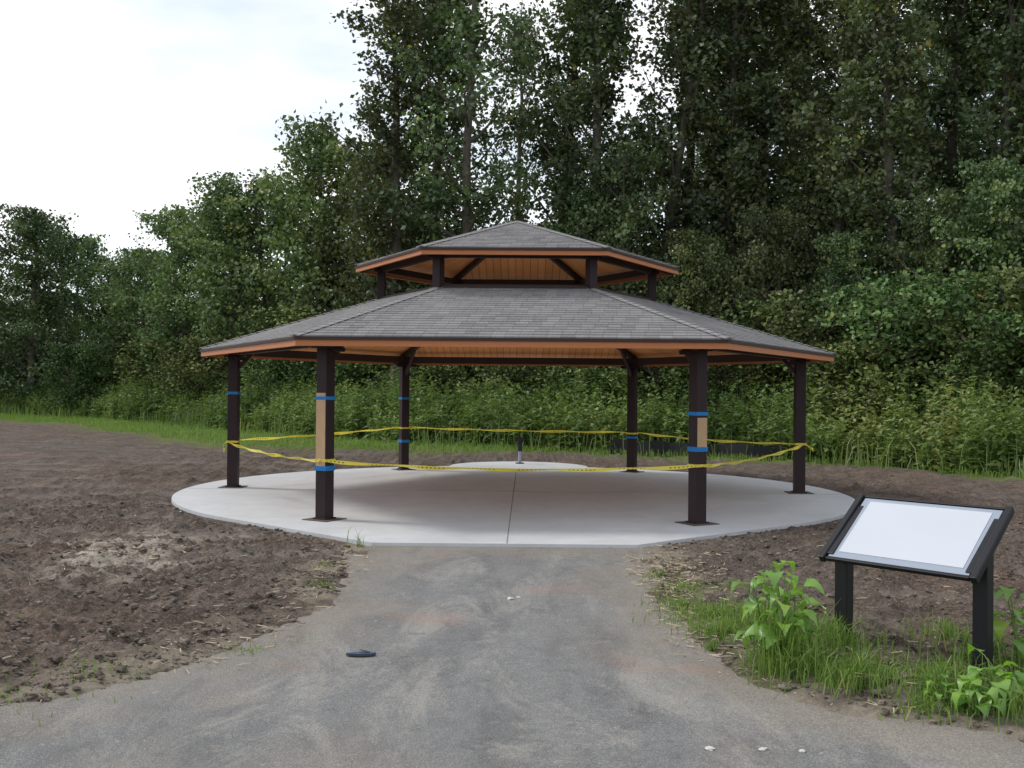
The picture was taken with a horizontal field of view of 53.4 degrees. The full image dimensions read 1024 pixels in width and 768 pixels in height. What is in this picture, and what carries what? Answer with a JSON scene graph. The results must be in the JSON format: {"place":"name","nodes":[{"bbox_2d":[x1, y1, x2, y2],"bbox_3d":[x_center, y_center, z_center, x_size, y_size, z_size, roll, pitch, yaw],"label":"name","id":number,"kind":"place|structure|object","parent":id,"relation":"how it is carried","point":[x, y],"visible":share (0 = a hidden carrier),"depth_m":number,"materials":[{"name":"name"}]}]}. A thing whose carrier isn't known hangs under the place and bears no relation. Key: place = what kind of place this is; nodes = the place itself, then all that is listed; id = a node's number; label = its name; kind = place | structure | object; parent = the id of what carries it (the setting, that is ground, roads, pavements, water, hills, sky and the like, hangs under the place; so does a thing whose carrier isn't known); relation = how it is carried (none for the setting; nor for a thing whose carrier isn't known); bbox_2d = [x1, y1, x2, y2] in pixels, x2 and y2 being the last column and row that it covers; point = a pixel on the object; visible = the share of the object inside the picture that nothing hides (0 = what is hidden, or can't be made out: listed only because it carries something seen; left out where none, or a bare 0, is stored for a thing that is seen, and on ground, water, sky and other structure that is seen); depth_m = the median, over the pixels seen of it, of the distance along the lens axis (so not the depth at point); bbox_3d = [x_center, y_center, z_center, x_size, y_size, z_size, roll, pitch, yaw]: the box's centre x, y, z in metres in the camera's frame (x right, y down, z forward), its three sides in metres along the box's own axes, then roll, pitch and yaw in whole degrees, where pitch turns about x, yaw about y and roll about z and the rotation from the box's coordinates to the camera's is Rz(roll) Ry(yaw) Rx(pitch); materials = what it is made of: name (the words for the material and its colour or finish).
{"place":"outdoors","nodes":[
{"label":"outdoors","id":0,"kind":"place"},
{"bbox_2d":[0,0,1014,336],"label":"sky","id":1,"kind":"structure","parent":0,"point":[108,108],"materials":[{"name":"white"}]},
{"bbox_2d":[0,538,1023,767],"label":"asphalt path","id":2,"kind":"structure","parent":0,"point":[615,669],"depth_m":5.54,"materials":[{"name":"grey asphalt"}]},
{"bbox_2d":[346,649,375,655],"bbox_3d":[-0.955,1.699,6.439,0.190,0.029,0.067,1,0,-7],"label":"lost sandal","id":3,"kind":"object","parent":2,"relation":"on","point":[364,653],"visible":1,"depth_m":6.42},
{"bbox_2d":[507,596,805,752],"bbox_3d":[-1.251,1.704,7.369,3.121,0.045,6.706,1,0,-21],"label":"stone","id":4,"kind":"object","parent":2,"relation":"on","point":[709,748],"visible":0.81,"depth_m":4.80,"materials":[{"name":"white stone"}]},
{"bbox_2d":[0,417,1023,741],"bbox_3d":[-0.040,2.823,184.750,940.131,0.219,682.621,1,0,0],"label":"ground","id":5,"kind":"structure","parent":0,"point":[64,465],"depth_m":9.91,"materials":[{"name":"soil"}]},
{"bbox_2d":[0,229,28,367],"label":"deciduous tree","id":6,"kind":"object","parent":5,"relation":"on","point":[2,277],"visible":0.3,"depth_m":62.76,"materials":[{"name":"green plant"}]},
{"bbox_2d":[0,203,106,404],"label":"deciduous tree","id":7,"kind":"object","parent":5,"relation":"on","point":[41,228],"visible":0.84,"depth_m":59.37,"materials":[{"name":"green plant"}]},
{"bbox_2d":[7,229,129,369],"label":"deciduous tree","id":8,"kind":"object","parent":5,"relation":"on","point":[91,254],"visible":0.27,"depth_m":66.46,"materials":[{"name":"green plant"}]},
{"bbox_2d":[23,338,116,414],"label":"shrub","id":9,"kind":"object","parent":5,"relation":"on","point":[78,365],"visible":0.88,"depth_m":54.39,"materials":[{"name":"green plant"}]},
{"bbox_2d":[61,253,155,354],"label":"deciduous tree","id":10,"kind":"object","parent":5,"relation":"on","point":[101,280],"visible":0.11,"depth_m":69.35,"materials":[{"name":"green plant"}]},
{"bbox_2d":[80,246,179,364],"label":"deciduous tree","id":11,"kind":"object","parent":5,"relation":"on","point":[137,273],"visible":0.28,"depth_m":61.27,"materials":[{"name":"green plant"}]},
{"bbox_2d":[99,204,241,380],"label":"deciduous tree","id":12,"kind":"object","parent":5,"relation":"on","point":[177,253],"visible":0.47,"depth_m":54.91,"materials":[{"name":"green plant"}]},
{"bbox_2d":[125,172,296,389],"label":"deciduous tree","id":13,"kind":"object","parent":5,"relation":"on","point":[223,200],"visible":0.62,"depth_m":51.10,"materials":[{"name":"green plant"}]},
{"bbox_2d":[141,199,281,335],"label":"deciduous tree","id":14,"kind":"object","parent":5,"relation":"on","point":[193,210],"visible":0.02,"depth_m":58.60,"materials":[{"name":"green plant"}]},
{"bbox_2d":[177,168,327,368],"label":"deciduous tree","id":15,"kind":"object","parent":5,"relation":"on","point":[266,300],"visible":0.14,"depth_m":52.16,"materials":[{"name":"green plant"}]},
{"bbox_2d":[240,359,313,407],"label":"shrub","id":16,"kind":"object","parent":5,"relation":"on","point":[274,369],"visible":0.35,"depth_m":41.49,"materials":[{"name":"green plant"}]},
{"bbox_2d":[185,109,384,383],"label":"deciduous tree","id":17,"kind":"object","parent":5,"relation":"on","point":[319,145],"visible":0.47,"depth_m":46.88,"materials":[{"name":"green plant"}]},
{"bbox_2d":[323,221,413,379],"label":"deciduous tree","id":18,"kind":"object","parent":5,"relation":"on","point":[359,295],"visible":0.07,"depth_m":43.38,"materials":[{"name":"green plant"}]},
{"bbox_2d":[278,140,461,319],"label":"deciduous tree","id":19,"kind":"object","parent":5,"relation":"on","point":[327,248],"visible":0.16,"depth_m":45.45,"materials":[{"name":"green plant"}]},
{"bbox_2d":[309,0,455,392],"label":"poplar tree","id":20,"kind":"object","parent":5,"relation":"on","point":[395,155],"visible":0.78,"depth_m":37.34,"materials":[{"name":"green plant"}]},
{"bbox_2d":[371,222,481,389],"bbox_3d":[-3.076,-2.176,40.233,5.406,8.405,4.941,1,0,-24],"label":"deciduous tree","id":21,"kind":"object","parent":5,"relation":"on","point":[439,231],"visible":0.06,"depth_m":39.07,"materials":[{"name":"green plant"}]},
{"bbox_2d":[351,0,530,291],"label":"poplar tree","id":22,"kind":"object","parent":5,"relation":"on","point":[425,46],"visible":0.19,"depth_m":40.48,"materials":[{"name":"green plant"}]},
{"bbox_2d":[370,0,542,399],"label":"poplar tree","id":23,"kind":"object","parent":5,"relation":"on","point":[469,26],"visible":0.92,"depth_m":35.65,"materials":[{"name":"green plant"}]},
{"bbox_2d":[0,0,1019,393],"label":"background trees","id":24,"kind":"object","parent":5,"relation":"on","point":[324,260],"visible":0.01,"depth_m":48.54,"materials":[{"name":"green plant"}]},
{"bbox_2d":[0,505,1022,718],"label":"straw litter","id":25,"kind":"object","parent":5,"relation":"on","point":[655,569],"visible":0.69,"depth_m":8.49,"materials":[{"name":"beige plant"}]},
{"bbox_2d":[0,357,1023,478],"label":"tall weeds","id":26,"kind":"object","parent":5,"relation":"on","point":[975,445],"visible":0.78,"depth_m":28.28,"materials":[{"name":"green plant"}]},
{"bbox_2d":[0,272,1023,458],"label":"understory shrubs","id":27,"kind":"object","parent":5,"relation":"on","point":[215,372],"visible":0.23,"depth_m":31.05,"materials":[{"name":"green plant"}]},
{"bbox_2d":[0,530,1023,735],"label":"grass tufts","id":28,"kind":"object","parent":5,"relation":"on","point":[785,655],"visible":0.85,"depth_m":6.01,"materials":[{"name":"green plant"}]},
{"bbox_2d":[0,413,1023,479],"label":"grass","id":29,"kind":"structure","parent":5,"relation":"on","point":[145,426],"depth_m":29.97,"materials":[{"name":"green plant"}]},
{"bbox_2d":[171,466,854,547],"bbox_3d":[0.044,1.828,16.641,10.810,0.140,11.345,1,0,0],"label":"slab disc","id":30,"kind":"object","parent":5,"relation":"on","point":[384,506],"visible":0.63,"depth_m":14.48,"materials":[{"name":"concrete"}]},
{"bbox_2d":[506,474,515,542],"bbox_3d":[0.025,1.757,16.589,0.012,0.003,11.201,0,0,1],"label":"joint long","id":31,"kind":"object","parent":30,"relation":"on","point":[510,512],"visible":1,"depth_m":13.65,"materials":[{"name":"grey concrete"}]},
{"bbox_2d":[198,221,836,525],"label":"hexagonal pavilion","id":32,"kind":"structure","parent":30,"relation":"on","point":[516,293],"depth_m":14.67,"materials":[{"name":"wood"}]},
{"bbox_2d":[223,426,813,471],"bbox_3d":[0.080,1.027,16.914,9.778,0.313,8.471,1,0,0],"label":"caution tape","id":33,"kind":"object","parent":32,"relation":"attached to","point":[519,470],"visible":0.96,"depth_m":14.06,"materials":[{"name":"yellow plastic"}]},
{"bbox_2d":[204,488,842,494],"bbox_3d":[0.045,1.758,16.659,10.702,0.003,0.017,0,0,1],"label":"joint cross","id":34,"kind":"object","parent":30,"relation":"on","point":[534,491],"visible":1,"depth_m":16.65,"materials":[{"name":"grey concrete"}]},
{"bbox_2d":[474,4,557,228],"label":"poplar tree","id":35,"kind":"object","parent":5,"relation":"on","point":[518,216],"visible":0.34,"depth_m":48.03,"materials":[{"name":"green plant"}]},
{"bbox_2d":[450,461,587,471],"bbox_3d":[0.144,1.862,22.138,3.000,0.145,3.000,1,0,0],"label":"apron","id":36,"kind":"object","parent":5,"relation":"on","point":[530,465],"visible":0.42,"depth_m":22.25,"materials":[{"name":"concrete"}]},
{"bbox_2d":[515,437,524,463],"bbox_3d":[0.177,1.495,22.991,0.240,0.600,0.200,1,0,0],"label":"pedestal grill","id":37,"kind":"object","parent":36,"relation":"on","point":[520,440],"visible":1,"depth_m":22.95,"materials":[{"name":"black metal"}]},
{"bbox_2d":[505,0,651,228],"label":"poplar tree","id":38,"kind":"object","parent":5,"relation":"on","point":[557,65],"visible":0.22,"depth_m":39.65,"materials":[{"name":"green plant"}]},
{"bbox_2d":[494,0,677,287],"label":"poplar tree","id":39,"kind":"object","parent":5,"relation":"on","point":[595,39],"visible":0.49,"depth_m":36.24,"materials":[{"name":"green plant"}]},
{"bbox_2d":[537,180,675,396],"bbox_3d":[3.313,-2.509,35.863,5.892,9.160,5.385,1,-2,32],"label":"deciduous tree","id":40,"kind":"object","parent":5,"relation":"on","point":[573,196],"visible":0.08,"depth_m":35.45,"materials":[{"name":"green plant"}]},
{"bbox_2d":[540,135,704,395],"bbox_3d":[3.791,-3.005,34.480,5.541,10.174,6.351,-1,2,-12],"label":"deciduous tree","id":41,"kind":"object","parent":5,"relation":"on","point":[631,220],"visible":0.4,"depth_m":33.93,"materials":[{"name":"green plant"}]},
{"bbox_2d":[579,0,805,397],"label":"poplar tree","id":42,"kind":"object","parent":5,"relation":"on","point":[673,207],"visible":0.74,"depth_m":35.33,"materials":[{"name":"green plant"}]},
{"bbox_2d":[638,228,747,402],"bbox_3d":[5.804,-1.595,34.365,4.288,7.294,4.692,2,-1,-34],"label":"deciduous tree","id":43,"kind":"object","parent":5,"relation":"on","point":[695,247],"visible":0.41,"depth_m":33.59,"materials":[{"name":"green plant"}]},
{"bbox_2d":[616,0,776,400],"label":"poplar tree","id":44,"kind":"object","parent":5,"relation":"on","point":[644,62],"visible":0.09,"depth_m":39.04,"materials":[{"name":"green plant"}]},
{"bbox_2d":[610,437,783,460],"bbox_3d":[4.577,1.655,25.591,4.593,0.500,0.297,0,0,32],"label":"silt fence","id":45,"kind":"object","parent":5,"relation":"on","point":[721,449],"visible":0.48,"depth_m":25.43,"materials":[{"name":"black fabric"},{"name":"wood"}]},
{"bbox_2d":[657,169,792,365],"bbox_3d":[7.859,-2.911,37.692,5.492,10.065,5.707,1,0,-13],"label":"deciduous tree","id":46,"kind":"object","parent":5,"relation":"on","point":[729,217],"visible":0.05,"depth_m":36.92,"materials":[{"name":"green plant"}]},
{"bbox_2d":[662,0,830,388],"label":"poplar tree","id":47,"kind":"object","parent":5,"relation":"on","point":[730,101],"visible":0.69,"depth_m":35.69,"materials":[{"name":"green plant"}]},
{"bbox_2d":[731,570,788,659],"bbox_3d":[1.575,1.462,6.333,0.320,0.566,0.438,0,0,34],"label":"sunflower plant","id":48,"kind":"object","parent":5,"relation":"on","point":[751,604],"visible":0.48,"depth_m":6.33,"materials":[{"name":"green plant"}]},
{"bbox_2d":[699,201,826,401],"bbox_3d":[8.195,-1.861,32.767,4.303,7.862,4.468,0,0,10],"label":"deciduous tree","id":49,"kind":"object","parent":5,"relation":"on","point":[759,255],"visible":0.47,"depth_m":32.77,"materials":[{"name":"green plant"}]},
{"bbox_2d":[667,0,869,325],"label":"poplar tree","id":50,"kind":"object","parent":5,"relation":"on","point":[782,6],"visible":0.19,"depth_m":37.33,"materials":[{"name":"green plant"}]},
{"bbox_2d":[742,560,824,656],"bbox_3d":[1.646,1.410,6.159,0.441,0.669,0.337,1,0,-13],"label":"sunflower plant","id":51,"kind":"object","parent":5,"relation":"on","point":[775,577],"visible":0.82,"depth_m":6.15,"materials":[{"name":"green plant"}]},
{"bbox_2d":[715,274,853,427],"bbox_3d":[8.504,-0.556,30.139,5.052,5.278,5.513,1,0,-1],"label":"shrub","id":52,"kind":"object","parent":5,"relation":"on","point":[782,299],"visible":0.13,"depth_m":29.15,"materials":[{"name":"green plant"}]},
{"bbox_2d":[769,575,824,646],"bbox_3d":[1.768,1.460,6.302,0.361,0.574,0.281,1,0,-41],"label":"sunflower plant","id":53,"kind":"object","parent":5,"relation":"on","point":[803,604],"visible":0.42,"depth_m":6.30,"materials":[{"name":"green plant"}]},
{"bbox_2d":[727,142,883,302],"bbox_3d":[10.189,-3.098,35.475,6.730,10.463,6.151,1,1,-37],"label":"deciduous tree","id":54,"kind":"object","parent":5,"relation":"on","point":[794,172],"visible":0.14,"depth_m":35.41,"materials":[{"name":"green plant"}]},
{"bbox_2d":[758,294,914,435],"bbox_3d":[8.961,-0.229,28.117,4.433,4.588,4.798,0,0,33],"label":"shrub","id":55,"kind":"object","parent":5,"relation":"on","point":[815,327],"visible":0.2,"depth_m":27.57,"materials":[{"name":"green plant"}]},
{"bbox_2d":[802,230,910,306],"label":"deciduous tree","id":56,"kind":"object","parent":5,"relation":"on","point":[851,242],"visible":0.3,"depth_m":31.85,"materials":[{"name":"green plant"}]},
{"bbox_2d":[754,0,961,288],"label":"poplar tree","id":57,"kind":"object","parent":5,"relation":"on","point":[806,32],"visible":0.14,"depth_m":37.26,"materials":[{"name":"green plant"}]},
{"bbox_2d":[751,0,986,302],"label":"poplar tree","id":58,"kind":"object","parent":5,"relation":"on","point":[839,225],"visible":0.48,"depth_m":33.55,"materials":[{"name":"green plant"}]},
{"bbox_2d":[781,0,959,295],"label":"poplar tree","id":59,"kind":"object","parent":5,"relation":"on","point":[862,203],"visible":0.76,"depth_m":31.80,"materials":[{"name":"green plant"}]},
{"bbox_2d":[792,263,992,434],"bbox_3d":[9.881,-0.554,26.913,5.522,5.252,5.004,0,0,38],"label":"shrub","id":60,"kind":"object","parent":5,"relation":"on","point":[892,313],"visible":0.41,"depth_m":26.03,"materials":[{"name":"green plant"}]},
{"bbox_2d":[818,493,1014,676],"bbox_3d":[2.480,1.251,6.295,0.534,1.042,1.000,1,0,-42],"label":"interpretive sign","id":61,"kind":"object","parent":5,"relation":"on","point":[956,541],"visible":0.91,"depth_m":6.22,"materials":[{"name":"black metal"}]},
{"bbox_2d":[847,187,1003,387],"bbox_3d":[12.368,-1.846,30.342,4.918,7.879,4.290,0,-2,43],"label":"deciduous tree","id":62,"kind":"object","parent":5,"relation":"on","point":[939,255],"visible":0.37,"depth_m":29.96,"materials":[{"name":"green plant"}]},
{"bbox_2d":[835,250,1023,410],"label":"shrub","id":63,"kind":"object","parent":5,"relation":"on","point":[925,280],"visible":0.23,"depth_m":26.40,"materials":[{"name":"green plant"}]},
{"bbox_2d":[855,0,1023,281],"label":"poplar tree","id":64,"kind":"object","parent":5,"relation":"on","point":[955,23],"visible":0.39,"depth_m":33.95,"materials":[{"name":"green plant"}]},
{"bbox_2d":[920,673,965,707],"bbox_3d":[2.307,1.676,5.472,0.206,0.201,0.209,1,0,0],"label":"broadleaf weed","id":65,"kind":"object","parent":5,"relation":"on","point":[939,695],"visible":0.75,"depth_m":5.45,"materials":[{"name":"green plant"}]},
{"bbox_2d":[902,287,1023,429],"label":"shrub","id":66,"kind":"object","parent":5,"relation":"on","point":[982,307],"visible":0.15,"depth_m":25.61,"materials":[{"name":"green plant"}]},
{"bbox_2d":[918,0,1023,273],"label":"poplar tree","id":67,"kind":"object","parent":5,"relation":"on","point":[1008,56],"visible":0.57,"depth_m":32.13,"materials":[{"name":"green plant"}]},
{"bbox_2d":[921,154,1023,313],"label":"deciduous tree","id":68,"kind":"object","parent":5,"relation":"on","point":[1003,176],"visible":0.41,"depth_m":28.52,"materials":[{"name":"green plant"}]},
{"bbox_2d":[931,308,1023,420],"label":"shrub","id":69,"kind":"object","parent":5,"relation":"on","point":[956,338],"visible":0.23,"depth_m":24.11,"materials":[{"name":"green plant"}]},
{"bbox_2d":[933,0,1023,261],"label":"poplar tree","id":70,"kind":"object","parent":5,"relation":"on","point":[1013,92],"visible":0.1,"depth_m":33.97,"materials":[{"name":"green plant"}]},
{"bbox_2d":[950,672,1011,719],"bbox_3d":[2.425,1.649,5.297,0.300,0.254,0.301,1,0,-37],"label":"broadleaf weed","id":71,"kind":"object","parent":5,"relation":"on","point":[982,707],"visible":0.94,"depth_m":5.25,"materials":[{"name":"green plant"}]},
{"bbox_2d":[940,264,1023,396],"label":"shrub","id":72,"kind":"object","parent":5,"relation":"on","point":[1011,280],"visible":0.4,"depth_m":25.84,"materials":[{"name":"green plant"}]},
{"bbox_2d":[966,643,1023,708],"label":"broadleaf weed","id":73,"kind":"object","parent":5,"relation":"on","point":[1005,683],"visible":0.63,"depth_m":5.38,"materials":[{"name":"green plant"}]},
{"bbox_2d":[973,23,1023,270],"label":"poplar tree","id":74,"kind":"object","parent":5,"relation":"on","point":[996,103],"visible":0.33,"depth_m":31.75,"materials":[{"name":"green plant"}]},
{"bbox_2d":[977,164,1023,298],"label":"deciduous tree","id":75,"kind":"object","parent":5,"relation":"on","point":[1000,233],"visible":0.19,"depth_m":27.89,"materials":[{"name":"green plant"}]},
{"bbox_2d":[993,586,1023,668],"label":"sunflower plant","id":76,"kind":"object","parent":5,"relation":"on","point":[1000,626],"visible":0.75,"depth_m":6.10,"materials":[{"name":"green plant"}]},
{"bbox_2d":[998,661,1023,699],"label":"broadleaf weed","id":77,"kind":"object","parent":5,"relation":"on","point":[1018,674],"visible":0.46,"depth_m":5.44,"materials":[{"name":"green plant"}]}
]}

